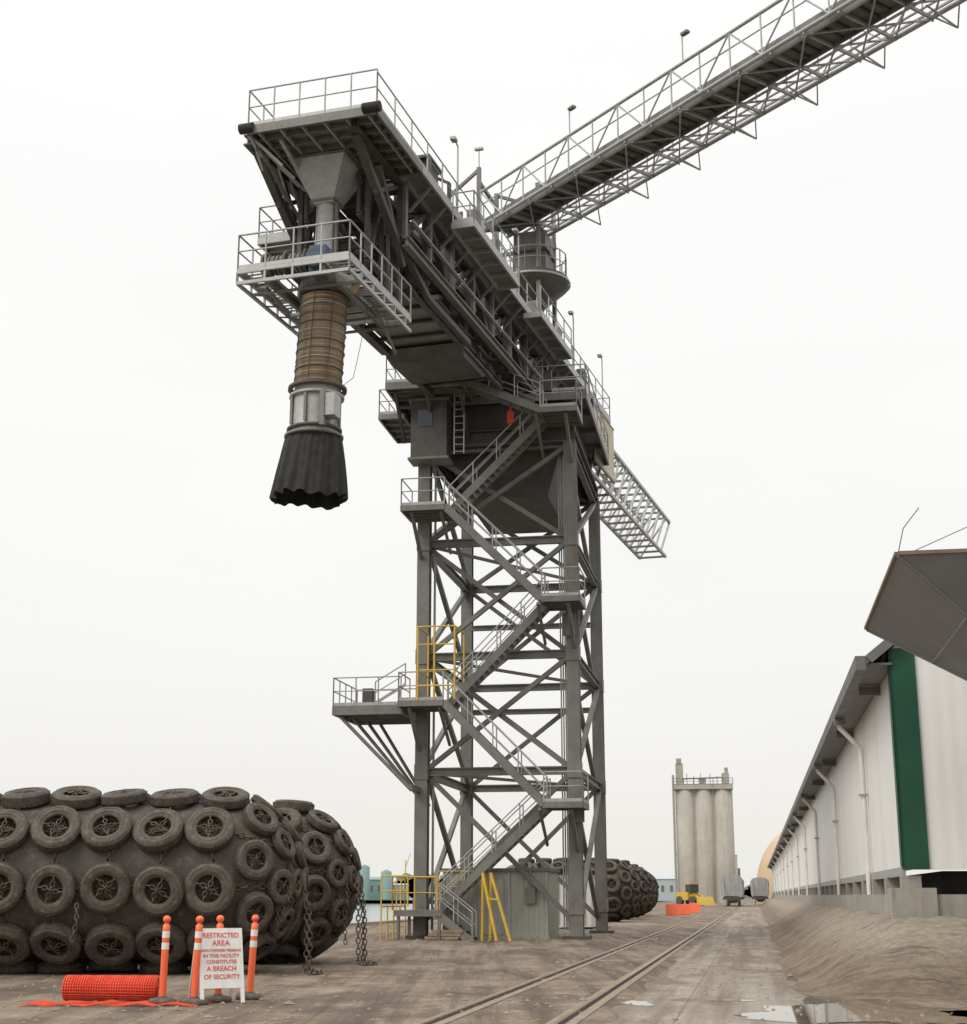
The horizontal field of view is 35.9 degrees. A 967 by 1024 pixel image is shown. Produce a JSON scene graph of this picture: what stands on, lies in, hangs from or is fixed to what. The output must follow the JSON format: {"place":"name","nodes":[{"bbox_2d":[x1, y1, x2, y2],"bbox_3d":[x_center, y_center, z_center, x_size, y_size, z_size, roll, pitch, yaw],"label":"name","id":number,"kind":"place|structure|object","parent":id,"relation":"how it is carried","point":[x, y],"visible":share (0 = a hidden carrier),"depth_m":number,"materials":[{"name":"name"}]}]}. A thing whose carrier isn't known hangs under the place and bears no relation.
{"place":"outdoors","nodes":[
{"label":"outdoors","id":0,"kind":"place"},
{"bbox_2d":[362,877,391,899],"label":"warehouse","id":1,"kind":"structure","parent":0,"point":[375,889],"depth_m":620.54,"materials":[{"name":"metal"}]},
{"bbox_2d":[393,884,408,899],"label":"warehouse","id":2,"kind":"structure","parent":0,"point":[394,894],"depth_m":639.67,"materials":[{"name":"metal"}]},
{"bbox_2d":[0,898,966,1023],"bbox_3d":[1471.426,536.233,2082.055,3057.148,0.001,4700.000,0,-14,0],"label":"ground","id":3,"kind":"structure","parent":0,"point":[344,1008],"depth_m":28.01,"materials":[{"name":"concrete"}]},
{"bbox_2d":[62,975,159,1000],"bbox_3d":[-5.800,7.424,23.285,1.470,0.389,0.392,-1,-14,4],"label":"orange fence roll","id":4,"kind":"object","parent":3,"relation":"on","point":[111,987],"visible":0.93,"depth_m":23.14,"materials":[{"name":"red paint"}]},
{"bbox_2d":[18,1000,210,1006],"bbox_3d":[-5.535,7.391,22.456,2.744,0.057,0.900,0,-14,0],"label":"orange fence netting","id":5,"kind":"object","parent":3,"relation":"on","point":[44,1003],"visible":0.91,"depth_m":22.34,"materials":[{"name":"plastic"}]},
{"bbox_2d":[0,786,308,973],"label":"pneumatic fender","id":6,"kind":"object","parent":3,"relation":"on","point":[94,879],"visible":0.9,"depth_m":30.96,"materials":[{"name":"rubber"}]},
{"bbox_2d":[148,916,176,1004],"bbox_3d":[-4.880,6.840,22.816,0.440,1.302,0.440,0,-14,0],"label":"traffic delineator post","id":7,"kind":"object","parent":3,"relation":"on","point":[162,998],"visible":0.91,"depth_m":22.75,"materials":[{"name":"plastic"}]},
{"bbox_2d":[179,916,207,1005],"bbox_3d":[-4.379,6.817,22.718,0.441,1.307,0.440,0,-14,0],"label":"traffic delineator post","id":8,"kind":"object","parent":3,"relation":"on","point":[194,998],"visible":0.97,"depth_m":22.65,"materials":[{"name":"plastic"}]},
{"bbox_2d":[188,928,244,1001],"bbox_3d":[-4.102,6.986,23.041,0.700,1.087,0.652,8,-16,-27],"label":"frame sign","id":9,"kind":"object","parent":3,"relation":"on","point":[221,963],"visible":1,"depth_m":22.93,"materials":[{"name":"white paint"}]},
{"bbox_2d":[204,915,231,1002],"bbox_3d":[-4.120,6.964,23.300,0.440,1.302,0.440,0,-14,0],"label":"traffic delineator post","id":10,"kind":"object","parent":3,"relation":"on","point":[217,997],"visible":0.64,"depth_m":23.09,"materials":[{"name":"plastic"}]},
{"bbox_2d":[236,915,262,999],"bbox_3d":[-3.719,7.117,23.880,0.442,1.309,0.440,0,-14,0],"label":"traffic delineator post","id":11,"kind":"object","parent":3,"relation":"on","point":[250,994],"visible":0.98,"depth_m":23.81,"materials":[{"name":"plastic"}]},
{"bbox_2d":[243,799,363,963],"bbox_3d":[-8.181,9.233,37.230,10.352,4.036,4.064,-1,-14,3],"label":"pneumatic fender","id":12,"kind":"object","parent":3,"relation":"on","point":[333,865],"visible":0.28,"depth_m":36.05,"materials":[{"name":"rubber"}]},
{"bbox_2d":[302,873,376,975],"bbox_3d":[-3.241,9.238,33.748,0.762,2.168,5.679,-2,-15,10],"label":"chain","id":13,"kind":"object","parent":3,"relation":"on","point":[313,971],"visible":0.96,"depth_m":35.41,"materials":[{"name":"metal"}]},
{"bbox_2d":[424,930,462,939],"bbox_3d":[-1.399,15.627,55.233,1.486,0.340,0.565,-4,-15,15],"label":"timber pile","id":14,"kind":"object","parent":3,"relation":"on","point":[450,934],"visible":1,"depth_m":54.97,"materials":[{"name":"wood"}]},
{"bbox_2d":[236,68,670,940],"bbox_3d":[0.389,0.445,65.669,10.083,35.399,48.318,-4,-15,14],"label":"ship loader","id":15,"kind":"object","parent":3,"relation":"on","point":[494,426],"visible":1,"depth_m":58.08,"materials":[{"name":"metal"}]},
{"bbox_2d":[480,0,966,249],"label":"conveyor gallery","id":16,"kind":"object","parent":15,"relation":"attached to","point":[835,25],"visible":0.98,"depth_m":57.81,"materials":[{"name":"metal"}]},
{"bbox_2d":[441,868,559,938],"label":"equipment shed","id":17,"kind":"structure","parent":3,"relation":"on","point":[530,909],"depth_m":57.44,"materials":[{"name":"metal"}]},
{"bbox_2d":[348,901,675,925],"bbox_3d":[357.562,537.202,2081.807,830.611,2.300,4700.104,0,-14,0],"label":"quay wall","id":18,"kind":"structure","parent":3,"relation":"on","point":[367,923],"depth_m":86.10,"materials":[{"name":"concrete"}]},
{"bbox_2d":[507,857,640,921],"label":"pneumatic fender","id":19,"kind":"object","parent":3,"relation":"on","point":[623,889],"visible":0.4,"depth_m":93.04,"materials":[{"name":"rubber"}]},
{"bbox_2d":[558,876,595,926],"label":"storage container","id":20,"kind":"object","parent":3,"relation":"on","point":[589,920],"visible":0.16,"depth_m":73.34,"materials":[{"name":"white metal"}]},
{"bbox_2d":[414,903,743,1023],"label":"railway track","id":21,"kind":"structure","parent":3,"relation":"on","point":[593,1003],"depth_m":26.72,"materials":[{"name":"metal"}]},
{"bbox_2d":[721,874,743,905],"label":"hopper railcar","id":22,"kind":"object","parent":21,"relation":"on","point":[732,890],"visible":1,"depth_m":220.37,"materials":[{"name":"metal"}]},
{"bbox_2d":[551,860,648,919],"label":"pneumatic fender","id":23,"kind":"object","parent":3,"relation":"on","point":[643,886],"visible":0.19,"depth_m":102.04,"materials":[{"name":"rubber"}]},
{"bbox_2d":[630,864,654,916],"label":"pneumatic fender","id":24,"kind":"object","parent":3,"relation":"on","point":[651,894],"visible":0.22,"depth_m":111.85,"materials":[{"name":"rubber"}]},
{"bbox_2d":[638,866,658,915],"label":"pneumatic fender","id":25,"kind":"object","parent":3,"relation":"on","point":[656,893],"visible":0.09,"depth_m":122.68,"materials":[{"name":"rubber"}]},
{"bbox_2d":[652,874,677,900],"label":"warehouse","id":26,"kind":"structure","parent":3,"relation":"on","point":[666,884],"depth_m":504.39,"materials":[{"name":"metal"}]},
{"bbox_2d":[666,904,677,914],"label":"orange barrier","id":27,"kind":"object","parent":3,"relation":"on","point":[671,909],"visible":1,"depth_m":123.51,"materials":[{"name":"plastic"}]},
{"bbox_2d":[678,904,690,914],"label":"orange barrier","id":28,"kind":"object","parent":3,"relation":"on","point":[683,909],"visible":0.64,"depth_m":125.45,"materials":[{"name":"plastic"}]},
{"bbox_2d":[689,903,699,911],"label":"orange barrier","id":29,"kind":"object","parent":3,"relation":"on","point":[694,907],"visible":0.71,"depth_m":144.83,"materials":[{"name":"plastic"}]},
{"bbox_2d":[676,883,715,905],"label":"wheel loader","id":30,"kind":"object","parent":3,"relation":"on","point":[690,894],"visible":0.81,"depth_m":236.62,"materials":[{"name":"yellow paint"}]},
{"bbox_2d":[672,758,735,902],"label":"grain silos","id":31,"kind":"object","parent":3,"relation":"on","point":[703,833],"visible":0.84,"depth_m":321.24,"materials":[{"name":"concrete"}]},
{"bbox_2d":[735,854,739,875],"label":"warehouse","id":32,"kind":"structure","parent":3,"relation":"on","point":[737,869],"depth_m":622.70,"materials":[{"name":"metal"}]},
{"bbox_2d":[750,877,768,904],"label":"hopper railcar","id":33,"kind":"object","parent":3,"relation":"on","point":[759,886],"visible":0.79,"depth_m":255.23,"materials":[{"name":"metal"}]},
{"bbox_2d":[735,1002,966,1023],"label":"puddle","id":34,"kind":"object","parent":3,"relation":"on","point":[905,1013],"visible":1,"depth_m":20.76,"materials":[{"name":"grey liquid"}]},
{"bbox_2d":[864,507,966,680],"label":"loading hopper","id":35,"kind":"object","parent":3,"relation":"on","point":[919,608],"visible":1,"depth_m":25.46,"materials":[{"name":"metal"}]},
{"bbox_2d":[944,1010,966,1016],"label":"puddle","id":36,"kind":"object","parent":3,"relation":"on","point":[963,1012],"visible":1,"depth_m":20.94,"materials":[{"name":"brown liquid"}]},
{"bbox_2d":[0,0,966,886],"label":"sky","id":37,"kind":"structure","parent":0,"point":[779,330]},
{"bbox_2d":[351,900,664,921],"bbox_3d":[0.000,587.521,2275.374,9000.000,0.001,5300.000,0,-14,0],"label":"harbour water","id":38,"kind":"structure","parent":0,"point":[372,907],"depth_m":350.49,"materials":[{"name":"grey liquid"}]},
{"bbox_2d":[607,903,806,1023],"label":"concrete pavement","id":39,"kind":"structure","parent":0,"point":[693,984],"depth_m":27.94,"materials":[{"name":"grey concrete"}]},
{"bbox_2d":[621,1000,654,1005],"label":"puddle","id":40,"kind":"object","parent":39,"relation":"on","point":[639,1003],"visible":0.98,"depth_m":22.68,"materials":[{"name":"white liquid"}]},
{"bbox_2d":[710,999,757,1000],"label":"puddle","id":41,"kind":"object","parent":39,"relation":"on","point":[732,1000],"visible":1,"depth_m":23.33,"materials":[{"name":"grey liquid"}]},
{"bbox_2d":[757,832,823,903],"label":"storage dome","id":42,"kind":"structure","parent":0,"point":[764,871],"depth_m":300.90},
{"bbox_2d":[760,898,966,999],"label":"earth embankment","id":43,"kind":"structure","parent":0,"point":[849,953],"depth_m":27.80,"materials":[{"name":"brown soil"}]},
{"bbox_2d":[767,640,966,918],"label":"storage warehouse","id":44,"kind":"structure","parent":43,"relation":"on","point":[878,810],"depth_m":33.76,"materials":[{"name":"white metal"}]},
{"label":"far shore ground","id":45,"kind":"structure","parent":0,"visible":0},
{"bbox_2d":[359,864,369,898],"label":"storage tank","id":46,"kind":"object","parent":45,"relation":"on","point":[365,871],"visible":0.74,"depth_m":612.12,"materials":[{"name":"teal metal"}]},
{"bbox_2d":[381,869,391,898],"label":"storage tank","id":47,"kind":"object","parent":45,"relation":"on","point":[386,883],"visible":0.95,"depth_m":611.42,"materials":[{"name":"teal metal"}]},
{"bbox_2d":[386,873,751,900],"bbox_3d":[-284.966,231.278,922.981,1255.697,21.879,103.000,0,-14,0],"label":"distant treeline","id":48,"kind":"object","parent":45,"relation":"on","point":[747,891],"depth_m":969.67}
]}

